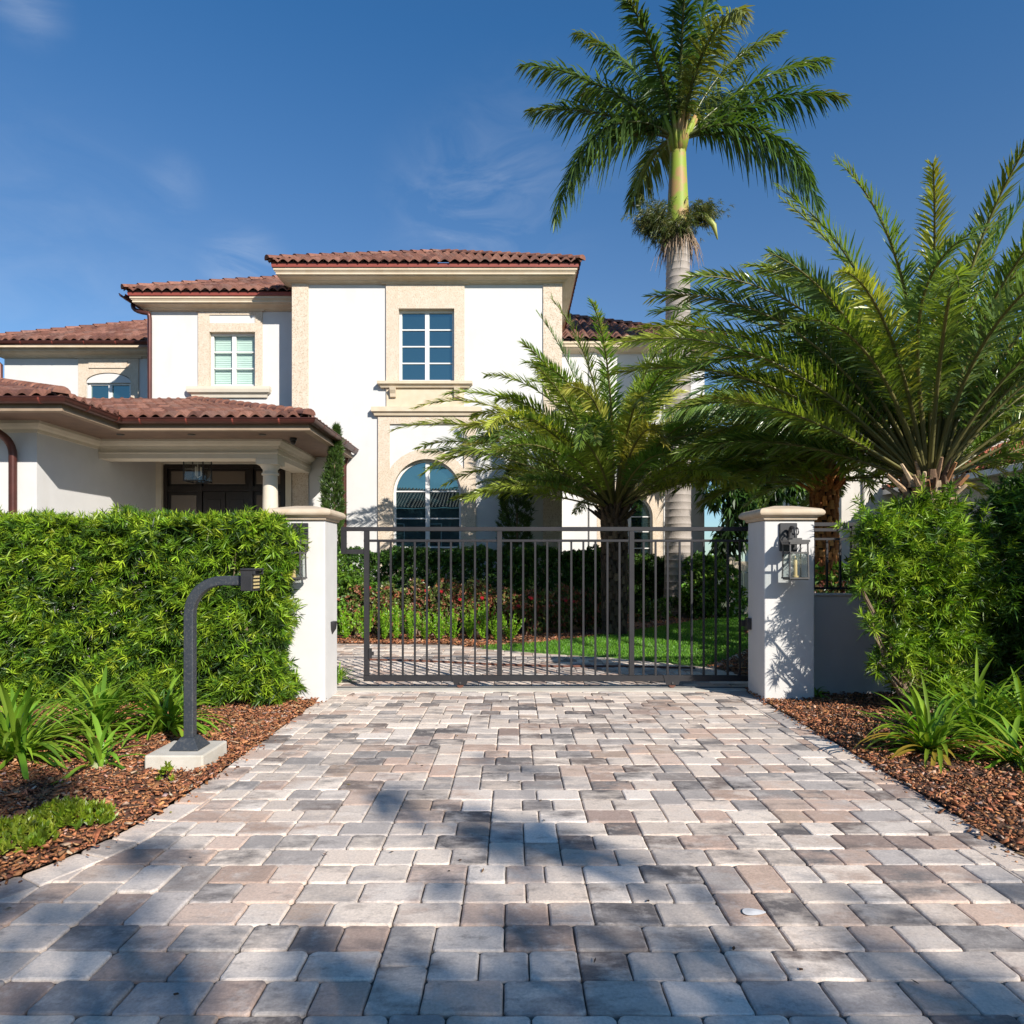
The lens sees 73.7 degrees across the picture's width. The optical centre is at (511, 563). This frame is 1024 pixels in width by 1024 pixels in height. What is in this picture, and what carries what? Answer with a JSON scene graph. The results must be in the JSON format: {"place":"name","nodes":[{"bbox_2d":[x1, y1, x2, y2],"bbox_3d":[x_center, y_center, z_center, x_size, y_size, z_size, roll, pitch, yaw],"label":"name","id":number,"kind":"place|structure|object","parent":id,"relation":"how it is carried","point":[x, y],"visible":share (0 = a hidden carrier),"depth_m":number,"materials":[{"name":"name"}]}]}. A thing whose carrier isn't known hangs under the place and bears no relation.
{"place":"outdoors","nodes":[
{"label":"outdoors","id":0,"kind":"place"},
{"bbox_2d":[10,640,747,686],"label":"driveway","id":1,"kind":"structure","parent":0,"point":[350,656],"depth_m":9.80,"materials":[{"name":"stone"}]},
{"bbox_2d":[337,663,357,682],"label":"strap leaf plant","id":2,"kind":"object","parent":1,"relation":"on","point":[341,673],"visible":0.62,"depth_m":8.58,"materials":[{"name":"green plant"}]},
{"bbox_2d":[0,249,713,641],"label":"house","id":3,"kind":"structure","parent":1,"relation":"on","point":[234,385],"depth_m":17.00,"materials":[{"name":"white paint"}]},
{"bbox_2d":[88,383,130,397],"bbox_3d":[-11.800,-4.397,20.087,1.280,1.795,0.074,0,0,0],"label":"window","id":4,"kind":"structure","parent":3,"relation":"in","point":[97,390],"depth_m":20.09,"materials":[{"name":"blue glass"}]},
{"bbox_2d":[183,462,211,482],"bbox_3d":[-7.250,-2.210,15.750,0.470,0.680,0.466,0,0,0],"label":"pendant lantern","id":5,"kind":"object","parent":3,"relation":"hanging from","point":[201,471],"visible":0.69,"depth_m":15.73,"materials":[{"name":"black metal"}]},
{"bbox_2d":[163,464,284,600],"bbox_3d":[-7.165,-0.663,17.115,3.090,3.625,0.170,0,0,0],"label":"entrance door","id":6,"kind":"structure","parent":3,"relation":"in","point":[232,486],"depth_m":17.08,"materials":[{"name":"brown wood"}]},
{"bbox_2d":[211,333,254,385],"bbox_3d":[-7.300,-5.332,18.020,1.208,1.424,0.180,0,0,0],"label":"window","id":7,"kind":"structure","parent":3,"relation":"in","point":[232,354],"depth_m":18.03,"materials":[{"name":"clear glass"}]},
{"bbox_2d":[289,437,296,444],"bbox_3d":[-4.600,-2.557,14.350,0.148,0.146,0.150,0,0,0],"label":"security camera","id":8,"kind":"object","parent":3,"relation":"attached to","point":[293,440],"visible":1,"depth_m":14.30,"materials":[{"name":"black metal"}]},
{"bbox_2d":[400,311,453,380],"bbox_3d":[-2.125,-5.427,17.137,1.398,1.814,0.074,0,0,0],"label":"window","id":9,"kind":"structure","parent":3,"relation":"in","point":[426,337],"depth_m":17.15,"materials":[{"name":"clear glass"}]},
{"bbox_2d":[394,460,460,568],"bbox_3d":[-2.115,-1.226,17.137,1.724,2.752,0.074,0,0,0],"label":"window","id":10,"kind":"structure","parent":3,"relation":"in","point":[418,502],"depth_m":17.15,"materials":[{"name":"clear glass"}]},
{"bbox_2d":[628,499,651,579],"bbox_3d":[3.540,-0.790,20.617,1.400,2.580,0.074,0,0,0],"label":"window","id":11,"kind":"structure","parent":3,"relation":"in","point":[642,517],"depth_m":20.63,"materials":[{"name":"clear glass"}]},
{"bbox_2d":[370,659,694,668],"bbox_3d":[0.182,1.488,10.026,4.875,0.032,0.229,0,0,10],"label":"paving strip","id":12,"kind":"object","parent":1,"relation":"on","point":[638,666],"visible":0.81,"depth_m":9.90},
{"bbox_2d":[0,572,1023,884],"bbox_3d":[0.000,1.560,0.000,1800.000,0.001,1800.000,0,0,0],"label":"ground","id":13,"kind":"structure","parent":0,"point":[78,852],"depth_m":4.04,"materials":[{"name":"brown wood"}]},
{"bbox_2d":[0,810,60,854],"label":"succulent","id":14,"kind":"object","parent":13,"relation":"on","point":[18,827],"visible":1,"depth_m":3.52,"materials":[{"name":"green plant"}]},
{"bbox_2d":[22,795,119,829],"bbox_3d":[-2.500,1.390,3.855,0.513,0.159,0.342,0,0,0],"label":"succulent","id":15,"kind":"object","parent":13,"relation":"on","point":[62,809],"visible":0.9,"depth_m":3.81,"materials":[{"name":"green plant"}]},
{"bbox_2d":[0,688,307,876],"bbox_3d":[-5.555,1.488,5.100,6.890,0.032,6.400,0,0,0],"label":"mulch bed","id":16,"kind":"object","parent":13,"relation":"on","point":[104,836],"visible":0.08,"depth_m":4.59,"materials":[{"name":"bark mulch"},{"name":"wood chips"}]},
{"bbox_2d":[0,665,133,781],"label":"strap leaf plant","id":17,"kind":"object","parent":16,"relation":"on","point":[19,740],"visible":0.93,"depth_m":5.07,"materials":[{"name":"green plant"}]},
{"bbox_2d":[3,658,179,750],"bbox_3d":[-3.601,1.139,5.800,1.334,0.762,1.426,0,0,42],"label":"strap leaf plant","id":18,"kind":"object","parent":16,"relation":"on","point":[106,716],"visible":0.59,"depth_m":5.82,"materials":[{"name":"green plant"}]},
{"bbox_2d":[42,712,145,784],"bbox_3d":[-3.014,1.302,4.953,0.810,0.436,0.860,0,0,0],"label":"strap leaf plant","id":19,"kind":"object","parent":16,"relation":"on","point":[98,748],"visible":0.98,"depth_m":4.92,"materials":[{"name":"green plant"}]},
{"bbox_2d":[0,500,311,706],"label":"hedge","id":20,"kind":"object","parent":16,"relation":"on","point":[107,553],"visible":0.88,"depth_m":7.01,"materials":[{"name":"green plant"}]},
{"bbox_2d":[105,672,230,747],"bbox_3d":[-3.041,1.223,6.030,1.111,0.594,1.256,0,0,-32],"label":"strap leaf plant","id":21,"kind":"object","parent":16,"relation":"on","point":[170,723],"visible":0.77,"depth_m":5.91,"materials":[{"name":"green plant"}]},
{"bbox_2d":[145,568,263,771],"bbox_3d":[-2.252,0.799,5.090,0.755,1.522,0.420,0,0,0],"label":"keypad pedestal","id":22,"kind":"object","parent":16,"relation":"on","point":[191,748],"visible":0.94,"depth_m":5.05,"materials":[{"name":"metal"}]},
{"bbox_2d":[155,760,174,780],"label":"succulent","id":23,"kind":"object","parent":13,"relation":"on","point":[168,766],"visible":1,"depth_m":4.59,"materials":[{"name":"green plant"}]},
{"bbox_2d":[266,506,345,704],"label":"gate pillar","id":24,"kind":"structure","parent":13,"relation":"on","point":[314,650],"depth_m":7.41,"materials":[{"name":"paint"}]},
{"bbox_2d":[280,523,307,579],"bbox_3d":[-2.302,-0.130,7.252,0.226,0.610,0.313,0,0,0],"label":"wall lantern","id":25,"kind":"object","parent":24,"relation":"attached to","point":[294,577],"depth_m":7.20,"materials":[{"name":"black metal"}]},
{"bbox_2d":[331,621,336,633],"bbox_3d":[-2.002,0.728,7.700,0.056,0.145,0.132,0,0,0],"label":"photo sensor","id":26,"kind":"object","parent":24,"relation":"attached to","point":[333,625],"visible":1,"depth_m":7.66,"materials":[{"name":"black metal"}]},
{"bbox_2d":[337,613,747,674],"bbox_3d":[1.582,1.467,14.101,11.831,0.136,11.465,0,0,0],"label":"bark mulch","id":27,"kind":"object","parent":13,"relation":"on","point":[446,639],"visible":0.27,"depth_m":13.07,"materials":[{"name":"brown wood"}]},
{"bbox_2d":[317,421,348,586],"bbox_3d":[-3.999,-0.847,15.299,0.764,4.694,0.699,0,0,0],"label":"cypress","id":28,"kind":"object","parent":27,"relation":"on","point":[335,472],"visible":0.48,"depth_m":15.18,"materials":[{"name":"green plant"}]},
{"bbox_2d":[337,605,361,637],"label":"fern","id":29,"kind":"object","parent":27,"relation":"on","point":[345,632],"visible":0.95,"depth_m":13.04,"materials":[{"name":"green plant"}]},
{"bbox_2d":[337,551,376,634],"bbox_3d":[-3.548,0.556,14.097,1.768,1.951,1.208,0,0,-13],"label":"shrub","id":30,"kind":"object","parent":27,"relation":"on","point":[350,579],"visible":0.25,"depth_m":13.96,"materials":[{"name":"green plant"}]},
{"bbox_2d":[349,603,375,637],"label":"fern","id":31,"kind":"object","parent":27,"relation":"on","point":[362,626],"visible":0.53,"depth_m":12.97,"materials":[{"name":"green plant"}]},
{"bbox_2d":[377,606,397,638],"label":"fern","id":32,"kind":"object","parent":27,"relation":"on","point":[384,626],"visible":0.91,"depth_m":12.89,"materials":[{"name":"green plant"}]},
{"bbox_2d":[383,602,412,637],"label":"fern","id":33,"kind":"object","parent":27,"relation":"on","point":[396,628],"visible":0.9,"depth_m":12.99,"materials":[{"name":"green plant"}]},
{"bbox_2d":[399,609,419,638],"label":"fern","id":34,"kind":"object","parent":27,"relation":"on","point":[409,621],"visible":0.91,"depth_m":12.93,"materials":[{"name":"green plant"}]},
{"bbox_2d":[393,577,437,634],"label":"rose bush","id":35,"kind":"object","parent":27,"relation":"on","point":[420,592],"visible":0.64,"depth_m":13.77,"materials":[{"name":"green plant"}]},
{"bbox_2d":[410,608,437,638],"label":"fern","id":36,"kind":"object","parent":27,"relation":"on","point":[423,632],"visible":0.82,"depth_m":12.89,"materials":[{"name":"green plant"}]},
{"bbox_2d":[428,611,449,638],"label":"fern","id":37,"kind":"object","parent":27,"relation":"on","point":[441,625],"visible":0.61,"depth_m":12.92,"materials":[{"name":"green plant"}]},
{"bbox_2d":[440,607,468,637],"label":"fern","id":38,"kind":"object","parent":27,"relation":"on","point":[454,621],"visible":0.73,"depth_m":12.98,"materials":[{"name":"green plant"}]},
{"bbox_2d":[459,603,483,637],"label":"fern","id":39,"kind":"object","parent":27,"relation":"on","point":[470,630],"visible":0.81,"depth_m":13.04,"materials":[{"name":"green plant"}]},
{"bbox_2d":[467,601,495,637],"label":"fern","id":40,"kind":"object","parent":27,"relation":"on","point":[482,629],"visible":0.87,"depth_m":12.89,"materials":[{"name":"green plant"}]},
{"bbox_2d":[480,611,505,639],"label":"fern","id":41,"kind":"object","parent":27,"relation":"on","point":[494,630],"visible":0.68,"depth_m":12.80,"materials":[{"name":"green plant"}]},
{"bbox_2d":[496,610,525,638],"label":"fern","id":42,"kind":"object","parent":27,"relation":"on","point":[513,630],"visible":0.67,"depth_m":12.76,"materials":[{"name":"green plant"}]},
{"bbox_2d":[495,446,538,592],"bbox_3d":[0.105,-0.718,16.195,1.087,4.436,1.063,0,0,0],"label":"cypress","id":43,"kind":"object","parent":27,"relation":"on","point":[517,502],"visible":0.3,"depth_m":16.02,"materials":[{"name":"green plant"}]},
{"bbox_2d":[337,544,713,628],"bbox_3d":[1.042,0.529,17.144,11.199,1.975,4.764,0,0,-38],"label":"hedge","id":44,"kind":"object","parent":27,"relation":"on","point":[492,557],"visible":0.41,"depth_m":15.11,"materials":[{"name":"green plant"}]},
{"bbox_2d":[512,586,557,634],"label":"rose bush","id":45,"kind":"object","parent":27,"relation":"on","point":[529,606],"visible":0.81,"depth_m":13.88,"materials":[{"name":"green plant"}]},
{"bbox_2d":[543,583,585,632],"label":"rose bush","id":46,"kind":"object","parent":27,"relation":"on","point":[564,605],"visible":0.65,"depth_m":14.17,"materials":[{"name":"green plant"}]},
{"bbox_2d":[574,585,601,629],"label":"rose bush","id":47,"kind":"object","parent":27,"relation":"on","point":[589,605],"visible":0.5,"depth_m":14.76,"materials":[{"name":"green plant"}]},
{"bbox_2d":[634,596,684,621],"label":"shrub","id":48,"kind":"object","parent":27,"relation":"on","point":[650,613],"visible":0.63,"depth_m":17.44,"materials":[{"name":"green plant"}]},
{"bbox_2d":[515,0,852,617],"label":"royal palm","id":49,"kind":"object","parent":27,"relation":"on","point":[637,120],"visible":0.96,"depth_m":18.70,"materials":[{"name":"green plant"}]},
{"bbox_2d":[681,550,747,618],"bbox_3d":[5.350,0.590,18.299,1.944,1.956,1.507,0,0,0],"label":"shrub","id":50,"kind":"object","parent":27,"relation":"on","point":[709,588],"visible":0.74,"depth_m":18.05,"materials":[{"name":"green plant"}]},
{"bbox_2d":[729,556,747,613],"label":"wall","id":51,"kind":"structure","parent":27,"relation":"on","point":[744,566],"depth_m":19.24,"materials":[{"name":"white paint"}]},
{"bbox_2d":[691,420,809,611],"bbox_3d":[7.111,-1.673,19.748,4.480,6.467,2.716,0,0,0],"label":"tree","id":52,"kind":"object","parent":27,"relation":"on","point":[730,511],"visible":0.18,"depth_m":19.30,"materials":[{"name":"green plant"}]},
{"bbox_2d":[337,686,747,691],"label":"gate track","id":53,"kind":"structure","parent":13,"relation":"on","point":[542,688],"depth_m":8.15,"materials":[{"name":"concrete"}]},
{"bbox_2d":[341,527,747,687],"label":"sliding gate","id":54,"kind":"structure","parent":53,"relation":"on","point":[460,681],"depth_m":8.19,"materials":[{"name":"grey metal"}]},
{"bbox_2d":[713,653,747,674],"bbox_3d":[7.400,1.480,13.975,9.200,0.060,11.250,0,0,0],"label":"mulch bed","id":55,"kind":"object","parent":13,"relation":"on","point":[734,671],"visible":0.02,"depth_m":9.70,"materials":[{"name":"wood"}]},
{"bbox_2d":[600,140,1023,514],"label":"palm tree","id":56,"kind":"object","parent":55,"relation":"on","point":[876,373],"visible":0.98,"depth_m":9.02,"materials":[{"name":"green plant"}]},
{"bbox_2d":[814,580,857,592],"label":"shrub","id":57,"kind":"object","parent":55,"relation":"on","point":[833,590],"visible":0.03,"depth_m":10.06,"materials":[{"name":"green plant"}]},
{"bbox_2d":[667,335,1012,592],"bbox_3d":[5.955,-1.443,12.976,5.551,6.086,5.586,0,0,28],"label":"palm tree","id":58,"kind":"object","parent":55,"relation":"on","point":[826,497],"visible":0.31,"depth_m":12.77,"materials":[{"name":"green plant"}]},
{"bbox_2d":[815,555,873,592],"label":"shrub","id":59,"kind":"object","parent":55,"relation":"on","point":[833,579],"visible":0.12,"depth_m":11.09,"materials":[{"name":"green plant"}]},
{"bbox_2d":[955,242,1023,458],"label":"palm tree","id":60,"kind":"object","parent":55,"relation":"on","point":[1005,418],"visible":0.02,"depth_m":11.26,"materials":[{"name":"green plant"}]},
{"bbox_2d":[745,386,1023,584],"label":"neighbour house","id":61,"kind":"structure","parent":13,"relation":"on","point":[856,487],"depth_m":23.93,"materials":[{"name":"paint"}]},
{"bbox_2d":[745,688,1023,853],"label":"mulch bed","id":62,"kind":"object","parent":13,"relation":"on","point":[987,791],"visible":0.19,"depth_m":4.87,"materials":[{"name":"wood"}]},
{"bbox_2d":[814,686,830,697],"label":"strap leaf plant","id":63,"kind":"object","parent":62,"relation":"on","point":[816,692],"visible":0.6,"depth_m":7.56,"materials":[{"name":"green plant"}]},
{"bbox_2d":[827,472,1023,714],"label":"bush","id":64,"kind":"object","parent":62,"relation":"on","point":[926,591],"visible":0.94,"depth_m":6.66,"materials":[{"name":"green plant"}]},
{"bbox_2d":[849,675,1022,773],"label":"strap leaf plant","id":65,"kind":"object","parent":62,"relation":"on","point":[930,735],"visible":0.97,"depth_m":5.24,"materials":[{"name":"green plant"}]},
{"bbox_2d":[885,649,1023,745],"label":"strap leaf plant","id":66,"kind":"object","parent":62,"relation":"on","point":[975,700],"visible":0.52,"depth_m":5.72,"materials":[{"name":"green plant"}]},
{"bbox_2d":[929,666,1023,746],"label":"strap leaf plant","id":67,"kind":"object","parent":62,"relation":"on","point":[1018,685],"visible":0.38,"depth_m":5.76,"materials":[{"name":"green plant"}]},
{"bbox_2d":[934,464,1023,698],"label":"bush","id":68,"kind":"object","parent":62,"relation":"on","point":[1007,510],"visible":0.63,"depth_m":7.05,"materials":[{"name":"green plant"}]},
{"bbox_2d":[938,702,1023,771],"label":"strap leaf plant","id":69,"kind":"object","parent":62,"relation":"on","point":[1013,734],"visible":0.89,"depth_m":5.07,"materials":[{"name":"green plant"}]},
{"bbox_2d":[814,593,1023,694],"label":"wall","id":70,"kind":"structure","parent":13,"relation":"on","point":[839,654],"depth_m":7.74,"materials":[{"name":"paint"}]},
{"bbox_2d":[814,522,981,592],"bbox_3d":[7.144,-0.060,7.830,7.713,0.809,0.070,0,0,0],"label":"metal fence","id":71,"kind":"object","parent":70,"relation":"on","point":[851,524],"visible":0.13,"depth_m":7.82,"materials":[{"name":"black metal"}]},
{"bbox_2d":[0,691,1023,1023],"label":"driveway","id":72,"kind":"structure","parent":0,"point":[752,779],"depth_m":3.17,"materials":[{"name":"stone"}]},
{"bbox_2d":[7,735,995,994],"bbox_3d":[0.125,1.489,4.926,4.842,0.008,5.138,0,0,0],"label":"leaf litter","id":73,"kind":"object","parent":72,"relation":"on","point":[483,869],"visible":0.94,"depth_m":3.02,"materials":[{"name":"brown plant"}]},
{"bbox_2d":[742,908,765,914],"bbox_3d":[1.039,1.494,2.930,0.100,0.003,0.062,0,0,0],"label":"paint splash","id":74,"kind":"object","parent":72,"relation":"on","point":[749,911],"visible":1,"depth_m":2.93,"materials":[{"name":"white paint"}]},
{"bbox_2d":[738,506,825,702],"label":"gate pillar","id":75,"kind":"structure","parent":72,"relation":"on","point":[780,643],"depth_m":7.41,"materials":[{"name":"paint"}]},
{"bbox_2d":[741,618,751,629],"bbox_3d":[2.700,0.695,7.865,0.079,0.130,0.130,0,0,0],"label":"gate catch","id":76,"kind":"object","parent":75,"relation":"attached to","point":[747,623],"visible":1,"depth_m":7.80,"materials":[{"name":"black metal"}]},
{"bbox_2d":[779,523,809,579],"bbox_3d":[2.992,-0.130,7.252,0.226,0.610,0.313,0,0,0],"label":"wall lantern","id":77,"kind":"object","parent":75,"relation":"attached to","point":[789,541],"depth_m":7.24,"materials":[{"name":"black metal"}]},
{"bbox_2d":[0,0,1023,560],"label":"sky","id":78,"kind":"structure","parent":0,"point":[142,141],"materials":[{"name":"blue"}]},
{"bbox_2d":[480,614,747,666],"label":"lawn","id":79,"kind":"structure","parent":0,"point":[599,655],"depth_m":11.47,"materials":[{"name":"green plant"}]},
{"bbox_2d":[388,290,828,634],"bbox_3d":[2.184,-1.853,14.058,7.978,6.905,7.817,0,0,-38],"label":"palm tree","id":80,"kind":"object","parent":79,"relation":"on","point":[604,443],"visible":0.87,"depth_m":12.88,"materials":[{"name":"green plant"}]},
{"label":"inner paving bed","id":81,"kind":"structure","parent":0,"visible":0},
{"bbox_2d":[337,582,381,635],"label":"rose bush","id":82,"kind":"object","parent":81,"relation":"on","point":[356,603],"visible":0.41,"depth_m":13.73,"materials":[{"name":"green plant"}]},
{"bbox_2d":[361,581,410,635],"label":"rose bush","id":83,"kind":"object","parent":81,"relation":"on","point":[384,594],"visible":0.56,"depth_m":13.64,"materials":[{"name":"green plant"}]},
{"bbox_2d":[421,577,471,635],"bbox_3d":[-1.324,0.896,13.841,1.022,1.270,0.779,0,0,0],"label":"rose bush","id":84,"kind":"object","parent":81,"relation":"on","point":[445,597],"visible":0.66,"depth_m":13.71,"materials":[{"name":"green plant"}]},
{"bbox_2d":[452,577,496,635],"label":"rose bush","id":85,"kind":"object","parent":81,"relation":"on","point":[480,595],"visible":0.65,"depth_m":13.83,"materials":[{"name":"green plant"}]},
{"bbox_2d":[481,586,525,634],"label":"rose bush","id":86,"kind":"object","parent":81,"relation":"on","point":[506,604],"visible":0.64,"depth_m":13.77,"materials":[{"name":"green plant"}]}
]}

